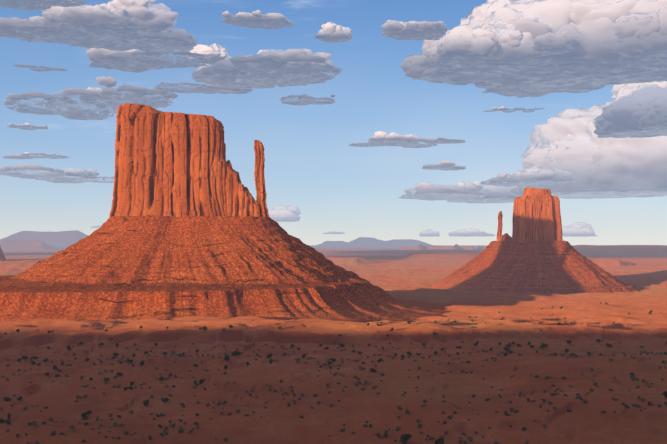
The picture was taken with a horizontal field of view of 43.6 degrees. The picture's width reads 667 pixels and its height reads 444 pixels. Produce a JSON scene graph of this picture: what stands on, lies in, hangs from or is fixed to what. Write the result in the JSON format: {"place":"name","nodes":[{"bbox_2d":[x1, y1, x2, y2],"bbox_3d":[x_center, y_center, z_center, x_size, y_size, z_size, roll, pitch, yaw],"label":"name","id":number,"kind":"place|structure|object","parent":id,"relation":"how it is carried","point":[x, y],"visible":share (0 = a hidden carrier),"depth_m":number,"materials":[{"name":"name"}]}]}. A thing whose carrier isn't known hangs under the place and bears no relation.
{"place":"outdoors","nodes":[
{"label":"outdoors","id":0,"kind":"place"},
{"bbox_2d":[7,123,47,129],"bbox_3d":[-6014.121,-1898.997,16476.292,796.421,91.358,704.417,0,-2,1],"label":"cloud","id":1,"kind":"structure","parent":0,"point":[25,126],"depth_m":16448.84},
{"bbox_2d":[3,152,68,158],"bbox_3d":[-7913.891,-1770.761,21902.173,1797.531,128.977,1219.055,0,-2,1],"label":"cloud","id":2,"kind":"structure","parent":0,"point":[25,155],"depth_m":22041.13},
{"bbox_2d":[14,64,66,71],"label":"cloud","id":3,"kind":"structure","parent":0,"point":[41,68],"depth_m":10919.56,"materials":[{"name":"white"}]},
{"bbox_2d":[0,0,84,10],"bbox_3d":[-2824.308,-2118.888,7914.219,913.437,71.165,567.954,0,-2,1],"label":"cloud","id":4,"kind":"structure","parent":0,"point":[31,5],"depth_m":8038.14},
{"bbox_2d":[0,164,113,182],"bbox_3d":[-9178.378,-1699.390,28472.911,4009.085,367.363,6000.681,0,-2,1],"label":"cloud","id":5,"kind":"structure","parent":0,"point":[56,175],"depth_m":28452.32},
{"bbox_2d":[3,76,177,119],"bbox_3d":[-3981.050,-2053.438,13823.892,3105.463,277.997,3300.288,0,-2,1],"label":"cloud","id":6,"kind":"structure","parent":0,"point":[134,95],"depth_m":13616.62,"materials":[{"name":"white"}]},
{"bbox_2d":[0,0,197,50],"bbox_3d":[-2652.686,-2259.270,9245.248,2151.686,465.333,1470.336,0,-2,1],"label":"cloud","id":7,"kind":"structure","parent":0,"point":[121,25],"depth_m":8909.44,"materials":[{"name":"white"}]},
{"bbox_2d":[86,48,211,72],"bbox_3d":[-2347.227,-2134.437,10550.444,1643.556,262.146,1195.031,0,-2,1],"label":"cloud","id":8,"kind":"structure","parent":0,"point":[136,60],"depth_m":10472.66,"materials":[{"name":"white"}]},
{"bbox_2d":[154,78,252,93],"bbox_3d":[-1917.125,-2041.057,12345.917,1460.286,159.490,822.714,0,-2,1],"label":"cloud","id":9,"kind":"structure","parent":0,"point":[207,88],"depth_m":12446.25,"materials":[{"name":"white"}]},
{"bbox_2d":[220,10,293,28],"bbox_3d":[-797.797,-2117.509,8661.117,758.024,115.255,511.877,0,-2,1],"label":"cloud","id":10,"kind":"structure","parent":0,"point":[256,19],"depth_m":8583.55,"materials":[{"name":"white"}]},
{"bbox_2d":[186,43,343,88],"bbox_3d":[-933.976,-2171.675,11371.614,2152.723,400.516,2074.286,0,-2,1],"label":"cloud","id":11,"kind":"structure","parent":0,"point":[264,69],"depth_m":11086.93,"materials":[{"name":"white"}]},
{"bbox_2d":[268,205,301,221],"bbox_3d":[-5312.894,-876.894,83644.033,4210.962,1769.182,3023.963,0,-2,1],"label":"cloud","id":12,"kind":"structure","parent":0,"point":[283,213],"depth_m":82517.94,"materials":[{"name":"white"}]},
{"bbox_2d":[279,94,335,105],"bbox_3d":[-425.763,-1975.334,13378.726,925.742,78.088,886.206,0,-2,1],"label":"cloud","id":13,"kind":"structure","parent":0,"point":[303,101],"depth_m":13419.14,"materials":[{"name":"grey"}]},
{"bbox_2d":[0,230,666,443],"bbox_3d":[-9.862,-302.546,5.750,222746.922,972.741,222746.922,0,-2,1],"label":"terrain","id":14,"kind":"structure","parent":0,"point":[410,269],"depth_m":539.60,"materials":[{"name":"brown sand"}]},
{"bbox_2d":[81,412,88,417],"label":"juniper shrub","id":15,"kind":"object","parent":14,"relation":"on","point":[84,414],"visible":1,"depth_m":427.57,"materials":[{"name":"green plant"}]},
{"bbox_2d":[143,399,148,406],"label":"juniper shrub","id":16,"kind":"object","parent":14,"relation":"on","point":[146,402],"visible":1,"depth_m":455.59,"materials":[{"name":"green plant"}]},
{"bbox_2d":[0,215,450,322],"bbox_3d":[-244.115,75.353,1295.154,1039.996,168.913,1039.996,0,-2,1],"label":"butte base slope","id":17,"kind":"structure","parent":14,"relation":"on","point":[140,267],"depth_m":1136.81,"materials":[{"name":"orange stone"}]},
{"bbox_2d":[107,103,227,219],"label":"butte","id":18,"kind":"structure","parent":17,"relation":"on","point":[171,164],"depth_m":1265.28,"materials":[{"name":"orange stone"}]},
{"bbox_2d":[225,160,260,216],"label":"rock ridge","id":19,"kind":"structure","parent":17,"relation":"on","point":[241,201],"depth_m":1286.18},
{"bbox_2d":[254,140,268,216],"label":"rock spire","id":20,"kind":"structure","parent":17,"relation":"on","point":[259,177],"depth_m":1298.22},
{"bbox_2d":[399,434,411,442],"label":"juniper shrub","id":21,"kind":"object","parent":14,"relation":"on","point":[404,437],"visible":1,"depth_m":341.08,"materials":[{"name":"green plant"}]},
{"bbox_2d":[435,437,443,443],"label":"juniper shrub","id":22,"kind":"object","parent":14,"relation":"on","point":[437,441],"visible":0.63,"depth_m":330.95,"materials":[{"name":"green plant"}]},
{"bbox_2d":[430,240,640,293],"bbox_3d":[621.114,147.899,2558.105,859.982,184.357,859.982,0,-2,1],"label":"butte base slope","id":23,"kind":"structure","parent":14,"relation":"on","point":[555,267],"depth_m":2431.64,"materials":[{"name":"orange stone"}]},
{"bbox_2d":[497,211,502,240],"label":"rock spire","id":24,"kind":"structure","parent":23,"relation":"on","point":[500,225],"depth_m":2563.85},
{"bbox_2d":[0,0,666,245],"label":"sky","id":25,"kind":"structure","parent":0,"point":[310,164],"materials":[{"name":"blue"}]},
{"bbox_2d":[315,22,352,42],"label":"cloud","id":26,"kind":"structure","parent":0,"point":[329,32],"depth_m":9249.62,"materials":[{"name":"white"}]},
{"bbox_2d":[323,231,344,233],"bbox_3d":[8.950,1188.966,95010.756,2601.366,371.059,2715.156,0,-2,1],"label":"cloud","id":27,"kind":"structure","parent":0,"point":[331,232],"depth_m":94116.19,"materials":[{"name":"white"}]},
{"bbox_2d":[348,131,465,147],"bbox_3d":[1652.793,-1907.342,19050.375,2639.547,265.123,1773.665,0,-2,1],"label":"cloud","id":28,"kind":"structure","parent":0,"point":[380,138],"depth_m":18891.97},
{"bbox_2d":[381,20,447,40],"bbox_3d":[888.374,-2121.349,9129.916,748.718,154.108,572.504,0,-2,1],"label":"cloud","id":29,"kind":"structure","parent":0,"point":[414,30],"depth_m":9002.43,"materials":[{"name":"white"}]},
{"bbox_2d":[419,229,439,236],"bbox_3d":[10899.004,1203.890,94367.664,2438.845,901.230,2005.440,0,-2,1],"label":"cloud","id":30,"kind":"structure","parent":0,"point":[428,233],"depth_m":94032.12,"materials":[{"name":"white"}]},
{"bbox_2d":[422,160,465,170],"bbox_3d":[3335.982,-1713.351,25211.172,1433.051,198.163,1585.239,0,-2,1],"label":"cloud","id":31,"kind":"structure","parent":0,"point":[446,165],"depth_m":24940.89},
{"bbox_2d":[397,181,515,202],"bbox_3d":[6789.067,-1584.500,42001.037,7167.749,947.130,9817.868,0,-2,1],"label":"cloud","id":32,"kind":"structure","parent":0,"point":[472,192],"depth_m":41600.78,"materials":[{"name":"white"}]},
{"bbox_2d":[448,228,494,236],"bbox_3d":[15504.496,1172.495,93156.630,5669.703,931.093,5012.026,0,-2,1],"label":"cloud","id":33,"kind":"structure","parent":0,"point":[469,232],"depth_m":91409.80,"materials":[{"name":"white"}]},
{"bbox_2d":[418,19,574,72],"bbox_3d":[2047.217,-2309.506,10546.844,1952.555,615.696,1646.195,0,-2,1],"label":"cloud","id":34,"kind":"structure","parent":0,"point":[463,45],"depth_m":10173.13,"materials":[{"name":"white"}]},
{"bbox_2d":[499,233,512,240],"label":"rock outcrop","id":35,"kind":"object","parent":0,"point":[505,237],"depth_m":2555.67,"materials":[{"name":"orange stone"}]},
{"bbox_2d":[483,106,543,112],"bbox_3d":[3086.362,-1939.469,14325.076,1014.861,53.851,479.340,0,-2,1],"label":"cloud","id":36,"kind":"structure","parent":0,"point":[502,109],"depth_m":14267.89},
{"bbox_2d":[480,166,574,186],"bbox_3d":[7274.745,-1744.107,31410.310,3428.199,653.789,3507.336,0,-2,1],"label":"cloud","id":37,"kind":"structure","parent":0,"point":[535,176],"depth_m":30642.27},
{"bbox_2d":[400,0,666,97],"bbox_3d":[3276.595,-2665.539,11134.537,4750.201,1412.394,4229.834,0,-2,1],"label":"cloud","id":38,"kind":"structure","parent":0,"point":[617,42],"depth_m":10502.84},
{"bbox_2d":[512,195,562,240],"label":"butte","id":39,"kind":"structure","parent":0,"point":[536,217],"depth_m":2528.14,"materials":[{"name":"orange stone"}]},
{"bbox_2d":[523,188,550,197],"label":"butte cap rock","id":40,"kind":"object","parent":39,"relation":"on","point":[532,191],"visible":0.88,"depth_m":2542.18,"materials":[{"name":"orange stone"}]},
{"bbox_2d":[562,222,596,236],"bbox_3d":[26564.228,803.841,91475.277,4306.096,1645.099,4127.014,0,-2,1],"label":"cloud","id":41,"kind":"structure","parent":0,"point":[579,229],"depth_m":90382.42,"materials":[{"name":"white"}]},
{"bbox_2d":[510,104,666,198],"bbox_3d":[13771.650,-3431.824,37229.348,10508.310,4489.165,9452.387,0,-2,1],"label":"cloud","id":42,"kind":"structure","parent":0,"point":[570,141],"depth_m":35502.41,"materials":[{"name":"white"}]},
{"bbox_2d":[593,81,666,137],"bbox_3d":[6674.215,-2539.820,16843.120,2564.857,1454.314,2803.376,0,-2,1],"label":"cloud","id":43,"kind":"structure","parent":0,"point":[635,110],"depth_m":16585.09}
]}

